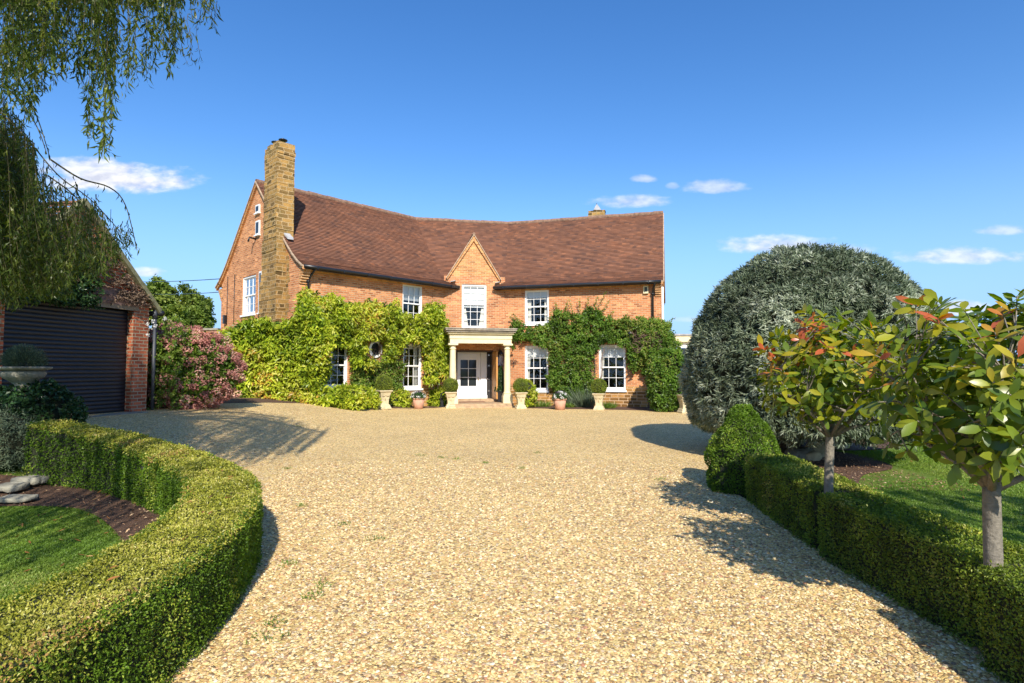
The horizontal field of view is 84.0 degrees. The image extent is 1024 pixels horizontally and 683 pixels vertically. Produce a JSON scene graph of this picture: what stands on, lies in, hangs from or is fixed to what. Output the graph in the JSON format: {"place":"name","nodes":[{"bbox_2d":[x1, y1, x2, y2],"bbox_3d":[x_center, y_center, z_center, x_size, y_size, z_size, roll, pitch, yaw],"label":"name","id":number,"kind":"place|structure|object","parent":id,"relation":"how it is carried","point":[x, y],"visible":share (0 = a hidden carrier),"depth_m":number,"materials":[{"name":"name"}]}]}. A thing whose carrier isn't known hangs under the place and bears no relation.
{"place":"outdoors","nodes":[
{"label":"outdoors","id":0,"kind":"place"},
{"bbox_2d":[0,505,121,606],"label":"lawn grass","id":1,"kind":"structure","parent":0,"point":[20,515],"depth_m":5.20,"materials":[{"name":"green plant"}]},
{"bbox_2d":[0,399,1023,597],"bbox_3d":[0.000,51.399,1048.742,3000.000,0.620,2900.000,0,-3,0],"label":"ground","id":2,"kind":"structure","parent":0,"point":[890,479],"depth_m":7.16,"materials":[{"name":"green plant"}]},
{"bbox_2d":[0,474,159,542],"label":"mulch bed","id":3,"kind":"object","parent":2,"relation":"on","point":[125,519],"visible":0.33,"depth_m":6.55,"materials":[{"name":"brown soil"}]},
{"bbox_2d":[0,481,29,492],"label":"edging stone","id":4,"kind":"object","parent":3,"relation":"on","point":[10,487],"visible":1,"depth_m":6.95,"materials":[{"name":"grey stone"}]},
{"bbox_2d":[0,494,38,502],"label":"edging stone","id":5,"kind":"object","parent":3,"relation":"on","point":[14,498],"visible":1,"depth_m":6.55,"materials":[{"name":"grey stone"}]},
{"bbox_2d":[0,404,41,472],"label":"dry shrub","id":6,"kind":"object","parent":3,"relation":"on","point":[13,428],"visible":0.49,"depth_m":7.73,"materials":[{"name":"grey plant"}]},
{"bbox_2d":[10,475,41,485],"bbox_3d":[-6.189,1.778,7.298,0.368,0.115,0.248,0,-3,0],"label":"edging stone","id":7,"kind":"object","parent":3,"relation":"on","point":[33,480],"visible":0.77,"depth_m":7.20,"materials":[{"name":"grey stone"}]},
{"bbox_2d":[40,475,49,483],"bbox_3d":[-6.066,1.780,7.376,0.184,0.104,0.251,0,-3,0],"label":"edging stone","id":8,"kind":"object","parent":3,"relation":"on","point":[44,479],"visible":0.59,"depth_m":7.30,"materials":[{"name":"grey stone"}]},
{"bbox_2d":[0,0,223,314],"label":"weeping willow","id":9,"kind":"object","parent":2,"relation":"on","point":[38,260],"visible":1,"depth_m":5.66,"materials":[{"name":"green plant"}]},
{"bbox_2d":[0,418,263,682],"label":"box hedge","id":10,"kind":"object","parent":2,"relation":"on","point":[83,624],"visible":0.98,"depth_m":3.18,"materials":[{"name":"green plant"}]},
{"bbox_2d":[152,302,191,327],"bbox_3d":[-21.437,0.446,36.033,3.135,6.079,3.076,0,-3,0],"label":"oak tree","id":11,"kind":"object","parent":2,"relation":"on","point":[172,310],"visible":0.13,"depth_m":35.84,"materials":[{"name":"green plant"}]},
{"bbox_2d":[144,274,205,327],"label":"oak tree","id":12,"kind":"object","parent":2,"relation":"on","point":[158,290],"visible":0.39,"depth_m":42.13,"materials":[{"name":"green plant"}]},
{"bbox_2d":[149,328,220,334],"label":"garden wall","id":13,"kind":"structure","parent":2,"relation":"on","point":[207,330],"depth_m":24.57,"materials":[{"name":"brick"}]},
{"bbox_2d":[183,292,216,327],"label":"oak tree","id":14,"kind":"object","parent":2,"relation":"on","point":[208,306],"visible":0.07,"depth_m":46.40,"materials":[{"name":"green plant"}]},
{"bbox_2d":[186,305,214,327],"bbox_3d":[-21.306,0.546,38.044,3.527,6.071,3.423,0,-3,0],"label":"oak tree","id":15,"kind":"object","parent":2,"relation":"on","point":[196,315],"visible":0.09,"depth_m":37.77,"materials":[{"name":"green plant"}]},
{"bbox_2d":[215,138,664,407],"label":"brick house","id":16,"kind":"structure","parent":2,"relation":"on","point":[483,280],"depth_m":23.74,"materials":[{"name":"brick"}]},
{"bbox_2d":[154,279,214,281],"bbox_3d":[-20.825,-3.484,31.804,23.534,2.535,0.029,-3,-4,43],"label":"overhead cable","id":17,"kind":"object","parent":16,"relation":"attached to","point":[186,280],"visible":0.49,"depth_m":27.00,"materials":[{"name":"black metal"}]},
{"bbox_2d":[165,292,218,294],"bbox_3d":[-22.526,-3.194,36.645,0.029,3.351,31.786,2,-4,-40],"label":"overhead cable","id":18,"kind":"object","parent":16,"relation":"attached to","point":[193,293],"visible":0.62,"depth_m":28.21,"materials":[{"name":"black metal"}]},
{"bbox_2d":[240,274,255,316],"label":"window","id":19,"kind":"structure","parent":16,"relation":"in","point":[249,283],"depth_m":22.46,"materials":[{"name":"white paint"}]},
{"bbox_2d":[254,220,260,236],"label":"window","id":20,"kind":"structure","parent":16,"relation":"in","point":[257,223],"depth_m":21.80,"materials":[{"name":"white paint"}]},
{"bbox_2d":[254,204,260,214],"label":"window","id":21,"kind":"structure","parent":16,"relation":"in","point":[257,207],"depth_m":21.86,"materials":[{"name":"white paint"}]},
{"bbox_2d":[256,271,261,313],"bbox_3d":[-9.515,-1.844,21.477,0.317,1.618,0.090,-3,-4,43],"label":"window","id":22,"kind":"structure","parent":16,"relation":"in","point":[260,272],"depth_m":21.51,"materials":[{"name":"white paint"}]},
{"bbox_2d":[213,284,450,406],"bbox_3d":[-6.982,0.359,20.819,9.761,4.556,5.820,0,-3,-6],"label":"wisteria","id":23,"kind":"object","parent":16,"relation":"attached to","point":[286,360],"visible":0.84,"depth_m":18.85,"materials":[{"name":"green plant"}]},
{"bbox_2d":[327,345,347,387],"bbox_3d":[-6.355,0.850,20.388,0.120,1.579,0.941,-3,-4,43],"label":"window","id":24,"kind":"structure","parent":16,"relation":"in","point":[344,365],"depth_m":20.65,"materials":[{"name":"white paint"}]},
{"bbox_2d":[368,341,381,357],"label":"window","id":25,"kind":"structure","parent":16,"relation":"in","point":[374,345],"depth_m":21.50,"materials":[{"name":"white paint"}]},
{"bbox_2d":[403,284,421,317],"bbox_3d":[-4.068,-1.520,22.953,0.135,1.593,0.977,-3,-4,43],"label":"window","id":26,"kind":"structure","parent":16,"relation":"in","point":[410,293],"depth_m":23.09,"materials":[{"name":"white paint"}]},
{"bbox_2d":[403,344,422,390],"bbox_3d":[-4.049,1.022,22.848,0.310,1.867,1.000,-3,-4,43],"label":"window","id":27,"kind":"structure","parent":16,"relation":"in","point":[415,387],"depth_m":23.09,"materials":[{"name":"white paint"}]},
{"bbox_2d":[462,284,485,327],"bbox_3d":[-1.644,-1.500,24.467,1.055,1.877,0.220,1,-3,-11],"label":"window","id":28,"kind":"structure","parent":16,"relation":"in","point":[474,296],"depth_m":24.46,"materials":[{"name":"white paint"}]},
{"bbox_2d":[496,391,503,401],"bbox_3d":[-0.465,2.280,23.611,0.370,0.460,0.370,0,-3,0],"label":"black planter","id":29,"kind":"object","parent":16,"relation":"on","point":[499,399],"visible":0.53,"depth_m":23.46,"materials":[{"name":"metal"}]},
{"bbox_2d":[494,366,503,391],"bbox_3d":[-0.469,1.558,23.639,0.567,1.077,0.557,2,-3,-32],"label":"bay cone","id":30,"kind":"object","parent":29,"relation":"in","point":[500,380],"visible":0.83,"depth_m":23.53,"materials":[{"name":"green plant"}]},
{"bbox_2d":[498,349,503,366],"bbox_3d":[-0.500,0.672,24.274,0.360,0.848,0.334,0,-3,0],"label":"wall lantern","id":31,"kind":"object","parent":16,"relation":"attached to","point":[500,352],"depth_m":24.21,"materials":[{"name":"black metal"}]},
{"bbox_2d":[524,290,549,325],"bbox_3d":[1.078,-1.446,24.306,1.127,1.556,0.310,-1,-3,15],"label":"window","id":32,"kind":"structure","parent":16,"relation":"in","point":[529,294],"depth_m":24.35,"materials":[{"name":"white paint"}]},
{"bbox_2d":[525,346,548,392],"bbox_3d":[1.061,1.169,24.185,1.099,1.970,0.310,-1,-3,15],"label":"window","id":33,"kind":"structure","parent":16,"relation":"in","point":[530,351],"depth_m":24.24,"materials":[{"name":"white paint"}]},
{"bbox_2d":[509,291,682,406],"bbox_3d":[3.231,0.452,23.227,7.214,5.060,0.954,-1,-3,16],"label":"climbing vine","id":34,"kind":"object","parent":16,"relation":"attached to","point":[649,342],"visible":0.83,"depth_m":23.25,"materials":[{"name":"green plant"}]},
{"bbox_2d":[599,345,626,391],"bbox_3d":[4.119,1.097,23.345,1.158,1.926,0.310,-1,-3,15],"label":"window","id":35,"kind":"structure","parent":16,"relation":"in","point":[609,350],"depth_m":23.38,"materials":[{"name":"white paint"}]},
{"bbox_2d":[7,446,1020,596],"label":"fallen leaves","id":36,"kind":"object","parent":2,"relation":"on","point":[113,577],"visible":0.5,"depth_m":5.17,"materials":[{"name":"brown plant"}]},
{"bbox_2d":[674,334,691,355],"bbox_3d":[10.425,1.377,28.462,7.450,3.266,4.310,0,-3,0],"label":"garden room","id":37,"kind":"object","parent":2,"relation":"on","point":[683,338],"visible":0.02,"depth_m":26.44,"materials":[{"name":"white paint"}]},
{"bbox_2d":[742,453,873,549],"bbox_3d":[2.927,1.571,5.783,0.624,0.672,1.905,0,-3,6],"label":"box hedge","id":38,"kind":"object","parent":2,"relation":"on","point":[785,490],"visible":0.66,"depth_m":5.54,"materials":[{"name":"green plant"}]},
{"bbox_2d":[804,451,892,482],"bbox_3d":[4.665,2.008,9.142,2.892,0.001,5.542,-1,-3,14],"label":"mulch bed","id":39,"kind":"object","parent":2,"relation":"on","point":[850,457],"visible":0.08,"depth_m":9.23,"materials":[{"name":"brown soil"}]},
{"bbox_2d":[0,446,968,541],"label":"mulch chips","id":40,"kind":"object","parent":39,"relation":"on","point":[852,461],"visible":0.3,"depth_m":7.47,"materials":[{"name":"brown wood"}]},
{"bbox_2d":[704,403,782,497],"bbox_3d":[3.009,1.374,7.349,0.999,1.152,1.071,0,-3,0],"label":"topiary bush","id":41,"kind":"object","parent":39,"relation":"on","point":[740,434],"visible":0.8,"depth_m":7.14,"materials":[{"name":"green plant"}]},
{"bbox_2d":[784,447,813,459],"bbox_3d":[5.009,1.976,9.921,0.580,0.274,0.431,0,-3,0],"label":"rockery stone","id":42,"kind":"object","parent":39,"relation":"on","point":[800,452],"visible":0.6,"depth_m":9.81,"materials":[{"name":"grey stone"}]},
{"bbox_2d":[805,450,821,460],"bbox_3d":[5.164,1.981,9.832,0.332,0.231,0.366,-1,-3,22],"label":"rockery stone","id":43,"kind":"object","parent":39,"relation":"on","point":[813,455],"visible":0.69,"depth_m":9.68,"materials":[{"name":"stone"}]},
{"bbox_2d":[805,440,824,456],"bbox_3d":[5.540,1.966,10.289,0.498,0.391,0.426,-1,-3,21],"label":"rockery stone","id":44,"kind":"object","parent":39,"relation":"on","point":[820,449],"visible":0.14,"depth_m":10.14,"materials":[{"name":"stone"}]},
{"bbox_2d":[676,240,958,453],"bbox_3d":[5.346,0.129,10.354,4.486,3.957,4.526,0,-3,0],"label":"silver pear tree","id":45,"kind":"object","parent":39,"relation":"on","point":[764,294],"visible":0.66,"depth_m":9.21,"materials":[{"name":"green plant"}]},
{"bbox_2d":[801,437,902,449],"bbox_3d":[6.897,2.140,12.035,3.073,0.001,1.899,2,-3,-34],"label":"mulch bed","id":46,"kind":"object","parent":2,"relation":"on","point":[855,447],"visible":0.2,"depth_m":11.30,"materials":[{"name":"brown soil"}]},
{"bbox_2d":[834,440,848,449],"bbox_3d":[6.316,1.967,11.114,0.522,0.325,0.362,0,-3,0],"label":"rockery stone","id":47,"kind":"object","parent":46,"relation":"on","point":[844,447],"visible":0.16,"depth_m":10.96,"materials":[{"name":"stone"}]},
{"bbox_2d":[815,490,1023,648],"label":"box hedge","id":48,"kind":"object","parent":2,"relation":"on","point":[919,561],"visible":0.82,"depth_m":3.73,"materials":[{"name":"green plant"}]},
{"bbox_2d":[834,433,1023,551],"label":"lawn grass","id":49,"kind":"structure","parent":2,"relation":"on","point":[927,467],"depth_m":7.25,"materials":[{"name":"green plant"}]},
{"bbox_2d":[971,560,1023,682],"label":"box hedge","id":50,"kind":"object","parent":2,"relation":"on","point":[1001,592],"visible":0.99,"depth_m":2.84,"materials":[{"name":"green plant"}]},
{"bbox_2d":[0,0,1023,364],"label":"sky","id":51,"kind":"structure","parent":0,"point":[894,129],"materials":[{"name":"blue"}]},
{"bbox_2d":[83,393,1006,682],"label":"gravel drive","id":52,"kind":"structure","parent":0,"point":[265,441],"depth_m":5.01,"materials":[{"name":"beige gravel"}]},
{"bbox_2d":[0,377,90,465],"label":"ivy mound","id":53,"kind":"object","parent":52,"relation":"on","point":[37,398],"visible":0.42,"depth_m":8.22,"materials":[{"name":"green plant"}]},
{"bbox_2d":[0,366,52,390],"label":"stone planter","id":54,"kind":"object","parent":53,"relation":"on","point":[17,375],"visible":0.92,"depth_m":8.17,"materials":[{"name":"grey stone"}]},
{"bbox_2d":[0,343,49,366],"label":"lavender","id":55,"kind":"object","parent":54,"relation":"in","point":[25,358],"visible":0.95,"depth_m":8.26,"materials":[{"name":"green plant"}]},
{"bbox_2d":[0,198,164,417],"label":"brick garage","id":56,"kind":"structure","parent":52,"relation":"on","point":[98,360],"depth_m":11.71,"materials":[{"name":"red brick"}]},
{"bbox_2d":[4,229,105,310],"bbox_3d":[-8.509,-1.284,10.377,0.445,1.326,2.435,0,-3,10],"label":"ivy","id":57,"kind":"object","parent":56,"relation":"attached to","point":[83,301],"visible":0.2,"depth_m":11.03,"materials":[{"name":"green plant"}]},
{"bbox_2d":[1,298,127,414],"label":"roller door","id":58,"kind":"structure","parent":56,"relation":"in","point":[86,350],"depth_m":11.35,"materials":[{"name":"black metal"}]},
{"bbox_2d":[62,235,154,307],"bbox_3d":[-8.398,-1.384,11.166,0.274,1.280,3.570,0,-3,9],"label":"dry creeper","id":59,"kind":"object","parent":56,"relation":"attached to","point":[137,298],"visible":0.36,"depth_m":12.13,"materials":[{"name":"plant"}]},
{"bbox_2d":[145,314,192,409],"bbox_3d":[-7.969,0.504,13.128,0.781,2.324,0.991,0,-3,0],"label":"climbing rose","id":60,"kind":"object","parent":56,"relation":"attached to","point":[172,356],"visible":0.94,"depth_m":13.14,"materials":[{"name":"green plant"}]},
{"bbox_2d":[146,320,247,409],"bbox_3d":[-8.422,0.786,14.323,3.310,2.645,2.723,0,-3,0],"label":"hydrangea bush","id":61,"kind":"object","parent":52,"relation":"on","point":[212,377],"visible":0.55,"depth_m":13.71,"materials":[{"name":"pink plant"}]},
{"bbox_2d":[220,395,438,407],"bbox_3d":[-8.252,2.196,20.145,5.908,0.620,12.612,-2,-3,35],"label":"mulch bed","id":62,"kind":"object","parent":52,"relation":"on","point":[245,400],"visible":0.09,"depth_m":17.52,"materials":[{"name":"brown soil"}]},
{"bbox_2d":[354,384,382,409],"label":"shrub","id":63,"kind":"object","parent":62,"relation":"on","point":[374,401],"visible":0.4,"depth_m":19.33,"materials":[{"name":"green plant"}]},
{"bbox_2d":[389,387,412,406],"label":"shrub","id":64,"kind":"object","parent":62,"relation":"on","point":[404,399],"visible":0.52,"depth_m":21.80,"materials":[{"name":"green plant"}]},
{"bbox_2d":[426,384,446,405],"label":"shrub","id":65,"kind":"object","parent":62,"relation":"on","point":[433,399],"visible":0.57,"depth_m":23.28,"materials":[{"name":"green plant"}]},
{"bbox_2d":[439,391,445,406],"bbox_3d":[-2.751,2.325,23.035,0.384,0.644,0.300,0,-3,0],"label":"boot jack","id":66,"kind":"object","parent":62,"relation":"on","point":[442,403],"visible":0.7,"depth_m":22.97,"materials":[{"name":"black metal"}]},
{"bbox_2d":[328,381,368,410],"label":"shrub","id":67,"kind":"object","parent":52,"relation":"on","point":[354,398],"visible":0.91,"depth_m":18.35,"materials":[{"name":"green plant"}]},
{"bbox_2d":[375,390,392,408],"bbox_3d":[-4.577,2.062,20.312,0.489,0.681,0.489,2,-3,-34],"label":"stone urn","id":68,"kind":"object","parent":52,"relation":"on","point":[384,396],"visible":0.76,"depth_m":20.17,"materials":[{"name":"stone"}]},
{"bbox_2d":[375,374,392,389],"bbox_3d":[-4.571,1.486,20.342,0.648,0.634,0.637,0,-3,0],"label":"box ball","id":69,"kind":"object","parent":68,"relation":"in","point":[384,382],"visible":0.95,"depth_m":20.17,"materials":[{"name":"green plant"}]},
{"bbox_2d":[413,397,424,408],"bbox_3d":[-3.572,2.360,21.742,0.490,0.425,0.490,0,-3,0],"label":"terracotta pot","id":70,"kind":"object","parent":52,"relation":"on","point":[418,403],"visible":0.88,"depth_m":21.57,"materials":[{"name":"orange ceramic"}]},
{"bbox_2d":[410,391,425,399],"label":"white flowers","id":71,"kind":"object","parent":70,"relation":"on","point":[416,395],"visible":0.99,"depth_m":21.61,"materials":[{"name":"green plant"}]},
{"bbox_2d":[444,392,456,408],"bbox_3d":[-2.412,2.293,22.370,0.470,0.655,0.470,1,-3,-11],"label":"stone urn","id":72,"kind":"object","parent":52,"relation":"on","point":[450,397],"visible":0.99,"depth_m":22.21,"materials":[{"name":"stone"}]},
{"bbox_2d":[442,377,458,391],"bbox_3d":[-2.413,1.722,22.404,0.655,0.652,0.667,-1,-3,15],"label":"box ball","id":73,"kind":"object","parent":72,"relation":"in","point":[450,384],"visible":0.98,"depth_m":22.22,"materials":[{"name":"green plant"}]},
{"bbox_2d":[246,425,665,643],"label":"gravel weeds","id":74,"kind":"object","parent":52,"relation":"on","point":[319,581],"visible":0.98,"depth_m":4.05,"materials":[{"name":"green plant"}]},
{"bbox_2d":[513,392,527,408],"bbox_3d":[0.331,2.279,22.072,0.470,0.655,0.470,1,-3,-11],"label":"stone urn","id":75,"kind":"object","parent":52,"relation":"on","point":[520,397],"visible":1,"depth_m":21.92,"materials":[{"name":"stone"}]},
{"bbox_2d":[513,378,527,391],"bbox_3d":[0.325,1.715,22.100,0.648,0.634,0.636,-2,-3,31],"label":"box ball","id":76,"kind":"object","parent":75,"relation":"in","point":[520,384],"visible":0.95,"depth_m":21.93,"materials":[{"name":"green plant"}]},
{"bbox_2d":[554,398,566,409],"bbox_3d":[1.810,2.359,21.438,0.500,0.434,0.500,0,-3,0],"label":"terracotta pot","id":77,"kind":"object","parent":52,"relation":"on","point":[559,404],"visible":0.88,"depth_m":21.26,"materials":[{"name":"orange ceramic"}]},
{"bbox_2d":[552,391,566,399],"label":"white flowers","id":78,"kind":"object","parent":77,"relation":"on","point":[560,395],"visible":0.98,"depth_m":21.29,"materials":[{"name":"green plant"}]},
{"bbox_2d":[165,460,1008,682],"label":"loose pebbles","id":79,"kind":"object","parent":52,"relation":"on","point":[597,678],"visible":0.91,"depth_m":3.83,"materials":[{"name":"beige gravel"}]},
{"bbox_2d":[592,393,605,409],"bbox_3d":[3.283,2.255,21.442,0.461,0.642,0.461,-1,-3,15],"label":"stone urn","id":80,"kind":"object","parent":52,"relation":"on","point":[599,397],"visible":1,"depth_m":21.29,"materials":[{"name":"stone"}]},
{"bbox_2d":[591,378,606,392],"bbox_3d":[3.280,1.690,21.463,0.667,0.652,0.655,3,-4,-43],"label":"box ball","id":81,"kind":"object","parent":80,"relation":"in","point":[598,385],"visible":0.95,"depth_m":21.29,"materials":[{"name":"green plant"}]},
{"bbox_2d":[528,405,674,410],"bbox_3d":[4.253,2.608,22.258,7.682,0.001,2.143,-1,-3,17],"label":"mulch bed","id":82,"kind":"object","parent":52,"relation":"on","point":[621,408],"visible":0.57,"depth_m":22.07,"materials":[{"name":"brown soil"}]},
{"bbox_2d":[524,378,539,407],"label":"shrub","id":83,"kind":"object","parent":82,"relation":"on","point":[531,397],"visible":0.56,"depth_m":22.51,"materials":[{"name":"green plant"}]},
{"bbox_2d":[529,400,552,406],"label":"grass clump","id":84,"kind":"object","parent":82,"relation":"on","point":[544,404],"visible":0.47,"depth_m":23.01,"materials":[{"name":"green plant"}]},
{"bbox_2d":[565,401,575,406],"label":"grass clump","id":85,"kind":"object","parent":82,"relation":"on","point":[569,404],"visible":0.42,"depth_m":22.66,"materials":[{"name":"green plant"}]},
{"bbox_2d":[566,392,586,406],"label":"grass clump","id":86,"kind":"object","parent":82,"relation":"on","point":[568,398],"visible":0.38,"depth_m":22.89,"materials":[{"name":"green plant"}]},
{"bbox_2d":[564,387,607,406],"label":"grass clump","id":87,"kind":"object","parent":82,"relation":"on","point":[586,397],"visible":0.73,"depth_m":22.65,"materials":[{"name":"green plant"}]},
{"bbox_2d":[603,400,618,408],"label":"grass clump","id":88,"kind":"object","parent":82,"relation":"on","point":[608,405],"visible":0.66,"depth_m":22.15,"materials":[{"name":"green plant"}]},
{"bbox_2d":[644,346,685,411],"bbox_3d":[5.786,1.405,20.710,1.866,2.484,1.836,0,-3,0],"label":"laurel shrub","id":89,"kind":"object","parent":82,"relation":"on","point":[662,383],"visible":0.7,"depth_m":20.19,"materials":[{"name":"green plant"}]},
{"bbox_2d":[676,394,686,412],"bbox_3d":[6.041,2.176,19.927,0.470,0.655,0.470,1,-3,-11],"label":"stone urn","id":90,"kind":"object","parent":52,"relation":"on","point":[682,409],"visible":0.4,"depth_m":19.83,"materials":[{"name":"stone"}]},
{"bbox_2d":[749,303,928,494],"bbox_3d":[2.786,0.738,4.901,1.368,2.138,1.492,0,-3,0],"label":"photinia tree","id":91,"kind":"object","parent":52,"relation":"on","point":[813,401],"visible":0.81,"depth_m":4.75,"materials":[{"name":"green plant"}]},
{"bbox_2d":[834,288,1023,572],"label":"photinia tree","id":92,"kind":"object","parent":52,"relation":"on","point":[984,448],"visible":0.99,"depth_m":2.95,"materials":[{"name":"green plant"}]}
]}

